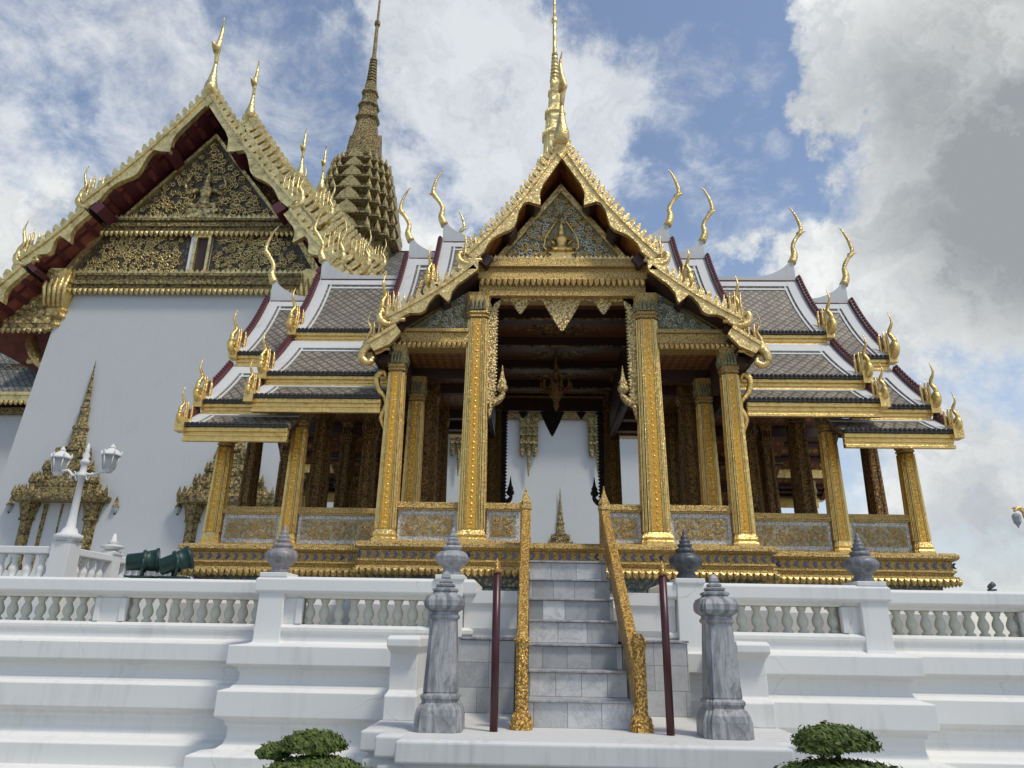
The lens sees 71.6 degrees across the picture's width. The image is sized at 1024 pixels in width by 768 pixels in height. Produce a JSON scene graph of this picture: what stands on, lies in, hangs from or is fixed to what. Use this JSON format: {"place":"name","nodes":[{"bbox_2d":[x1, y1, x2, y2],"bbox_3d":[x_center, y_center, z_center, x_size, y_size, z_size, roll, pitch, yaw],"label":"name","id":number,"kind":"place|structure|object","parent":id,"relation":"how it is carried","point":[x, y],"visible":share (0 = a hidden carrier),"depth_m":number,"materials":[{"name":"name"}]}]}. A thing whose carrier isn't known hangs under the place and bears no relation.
{"place":"outdoors","nodes":[
{"label":"outdoors","id":0,"kind":"place"},
{"bbox_2d":[0,0,641,578],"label":"great hall","id":1,"kind":"structure","parent":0,"point":[134,286],"depth_m":27.68,"materials":[{"name":"paint"}]},
{"bbox_2d":[6,498,13,513],"bbox_3d":[-17.504,4.247,24.862,0.260,0.689,0.443,0,-19,2],"label":"wall lantern","id":2,"kind":"object","parent":1,"relation":"attached to","point":[9,505],"depth_m":24.68,"materials":[{"name":"white glass"}]},
{"bbox_2d":[5,361,111,569],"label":"window","id":3,"kind":"structure","parent":1,"relation":"in","point":[44,487],"depth_m":24.51,"materials":[{"name":"gold metal"}]},
{"bbox_2d":[112,496,118,514],"bbox_3d":[-13.755,4.276,24.757,0.260,0.689,0.443,0,-19,2],"label":"wall lantern","id":4,"kind":"object","parent":1,"relation":"attached to","point":[115,506],"depth_m":24.58,"materials":[{"name":"white glass"}]},
{"bbox_2d":[174,503,181,515],"bbox_3d":[-11.556,4.292,24.695,0.260,0.689,0.443,0,-19,2],"label":"wall lantern","id":5,"kind":"object","parent":1,"relation":"attached to","point":[178,507],"depth_m":24.50,"materials":[{"name":"white glass"}]},
{"bbox_2d":[186,234,214,271],"bbox_3d":[-12.379,-5.143,28.159,0.820,1.820,0.220,0,-19,2],"label":"gable window","id":6,"kind":"structure","parent":1,"relation":"in","point":[200,251],"depth_m":28.14,"materials":[{"name":"brown wood"}]},
{"bbox_2d":[176,442,273,542],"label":"window","id":7,"kind":"structure","parent":1,"relation":"in","point":[194,500],"depth_m":24.35,"materials":[{"name":"gold metal"}]},
{"bbox_2d":[548,491,573,543],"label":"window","id":8,"kind":"structure","parent":1,"relation":"in","point":[560,536],"depth_m":39.45,"materials":[{"name":"gold metal"}]},
{"bbox_2d":[0,0,1023,636],"label":"sky","id":9,"kind":"structure","parent":0,"point":[897,126],"materials":[{"name":"blue"}]},
{"bbox_2d":[168,0,966,641],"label":"pavilion","id":10,"kind":"structure","parent":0,"point":[736,408],"depth_m":9.38,"materials":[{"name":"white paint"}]},
{"bbox_2d":[540,351,572,411],"bbox_3d":[0.709,-0.040,11.393,0.524,1.020,0.495,0,-19,2],"label":"chandelier","id":11,"kind":"object","parent":10,"relation":"hanging from","point":[555,387],"visible":1,"depth_m":11.26,"materials":[{"name":"gold metal"}]},
{"bbox_2d":[458,486,691,732],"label":"marble staircase","id":12,"kind":"structure","parent":0,"point":[576,676],"depth_m":6.41,"materials":[{"name":"grey stone"}]},
{"bbox_2d":[528,642,622,670],"bbox_3d":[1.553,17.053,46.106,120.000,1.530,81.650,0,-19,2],"label":"stair step","id":13,"kind":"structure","parent":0,"point":[619,643],"depth_m":7.79,"materials":[{"name":"grey stone"}]},
{"bbox_2d":[0,534,190,621],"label":"white balustrade","id":14,"kind":"object","parent":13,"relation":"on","point":[65,558],"visible":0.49,"depth_m":11.88,"materials":[{"name":"paint"}]},
{"bbox_2d":[50,443,122,542],"bbox_3d":[-7.482,1.860,12.259,1.222,1.720,0.440,0,-19,2],"label":"lamp post","id":15,"kind":"object","parent":14,"relation":"on","point":[111,456],"visible":0.99,"depth_m":12.33,"materials":[{"name":"white metal"}]},
{"bbox_2d":[1011,506,1023,527],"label":"street lamp","id":16,"kind":"object","parent":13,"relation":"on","point":[1016,519],"visible":1,"depth_m":19.53,"materials":[{"name":"glass"}]},
{"bbox_3d":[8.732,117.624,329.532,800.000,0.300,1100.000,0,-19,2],"label":"ground","id":17,"kind":"structure","parent":0,"visible":0},
{"bbox_2d":[0,572,481,767],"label":"terrace wall","id":18,"kind":"structure","parent":17,"relation":"on","point":[112,682],"depth_m":7.23,"materials":[{"name":"white paint"}]},
{"bbox_2d":[124,548,160,577],"bbox_3d":[-4.207,2.037,8.103,0.369,0.339,0.299,7,-20,-17],"label":"floodlight","id":19,"kind":"object","parent":18,"relation":"on","point":[144,561],"visible":0.88,"depth_m":8.02,"materials":[{"name":"green metal"}]},
{"bbox_2d":[156,546,194,578],"bbox_3d":[-3.839,2.031,8.120,0.396,0.373,0.305,10,-21,-24],"label":"floodlight","id":20,"kind":"object","parent":18,"relation":"on","point":[174,563],"visible":0.98,"depth_m":8.04,"materials":[{"name":"green metal"}]},
{"bbox_2d":[265,525,298,572],"bbox_3d":[-2.415,1.738,7.476,0.344,0.500,0.344,0,-19,2],"label":"stone finial","id":21,"kind":"object","parent":18,"relation":"on","point":[282,555],"visible":0.97,"depth_m":7.35,"materials":[{"name":"grey stone"}]},
{"bbox_2d":[435,527,468,574],"bbox_3d":[-0.617,1.737,7.368,0.337,0.490,0.337,0,-19,2],"label":"stone finial","id":22,"kind":"object","parent":18,"relation":"on","point":[452,558],"visible":0.98,"depth_m":7.24,"materials":[{"name":"grey stone"}]},
{"bbox_2d":[254,728,371,767],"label":"clipped tree","id":23,"kind":"object","parent":17,"relation":"on","point":[316,746],"visible":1,"depth_m":4.02,"materials":[{"name":"green plant"}]},
{"bbox_2d":[359,709,810,767],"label":"entrance plinth","id":24,"kind":"structure","parent":17,"relation":"on","point":[475,743],"depth_m":4.70,"materials":[{"name":"white stone"}]},
{"bbox_2d":[383,635,428,720],"bbox_3d":[-0.894,2.566,6.278,0.276,0.645,1.008,0,-19,2],"label":"pedestal","id":25,"kind":"object","parent":24,"relation":"on","point":[402,700],"visible":0.73,"depth_m":5.89,"materials":[{"name":"white paint"}]},
{"bbox_2d":[413,571,464,733],"bbox_3d":[-0.524,2.003,5.395,0.350,1.135,0.350,0,-19,2],"label":"marble post","id":26,"kind":"object","parent":24,"relation":"on","point":[440,708],"visible":1,"depth_m":5.25,"materials":[{"name":"grey stone"}]},
{"bbox_2d":[490,558,501,731],"bbox_3d":[-0.124,1.952,5.382,0.068,1.235,0.068,0,-19,2],"label":"maroon pole","id":27,"kind":"object","parent":24,"relation":"on","point":[494,690],"visible":1,"depth_m":5.34,"materials":[{"name":"metal"}]},
{"bbox_2d":[658,560,674,735],"bbox_3d":[1.160,1.962,5.346,0.068,1.235,0.068,0,-19,2],"label":"maroon pole","id":28,"kind":"object","parent":24,"relation":"on","point":[668,689],"visible":1,"depth_m":5.31,"materials":[{"name":"metal"}]},
{"bbox_2d":[693,574,754,740],"bbox_3d":[1.544,2.005,5.300,0.350,1.135,0.350,0,-19,2],"label":"marble post","id":29,"kind":"object","parent":24,"relation":"on","point":[722,713],"visible":1,"depth_m":5.17,"materials":[{"name":"grey stone"}]},
{"bbox_2d":[735,641,776,727],"bbox_3d":[1.985,2.587,6.197,0.276,0.645,1.008,0,-19,2],"label":"pedestal","id":30,"kind":"object","parent":24,"relation":"on","point":[759,707],"visible":0.51,"depth_m":5.80,"materials":[{"name":"white paint"}]},
{"bbox_2d":[648,578,1023,767],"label":"terrace wall","id":31,"kind":"structure","parent":17,"relation":"on","point":[913,698],"depth_m":7.00,"materials":[{"name":"white paint"}]},
{"bbox_2d":[669,529,702,577],"bbox_3d":[1.782,1.750,7.302,0.344,0.500,0.344,0,-19,2],"label":"stone finial","id":32,"kind":"object","parent":31,"relation":"on","point":[685,561],"visible":0.98,"depth_m":7.17,"materials":[{"name":"grey stone"}]},
{"bbox_2d":[843,533,879,581],"bbox_3d":[3.583,1.783,7.309,0.344,0.500,0.344,0,-19,2],"label":"stone finial","id":33,"kind":"object","parent":31,"relation":"on","point":[860,564],"visible":0.99,"depth_m":7.19,"materials":[{"name":"grey stone"}]},
{"bbox_2d":[987,582,996,590],"bbox_3d":[5.255,2.217,7.782,0.091,0.100,0.060,0,-19,2],"label":"spotlight","id":34,"kind":"object","parent":31,"relation":"on","point":[991,585],"visible":0.97,"depth_m":7.76,"materials":[{"name":"metal"}]},
{"bbox_2d":[773,720,902,767],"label":"clipped tree","id":35,"kind":"object","parent":17,"relation":"on","point":[823,740],"visible":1,"depth_m":3.95,"materials":[{"name":"green plant"}]}
]}

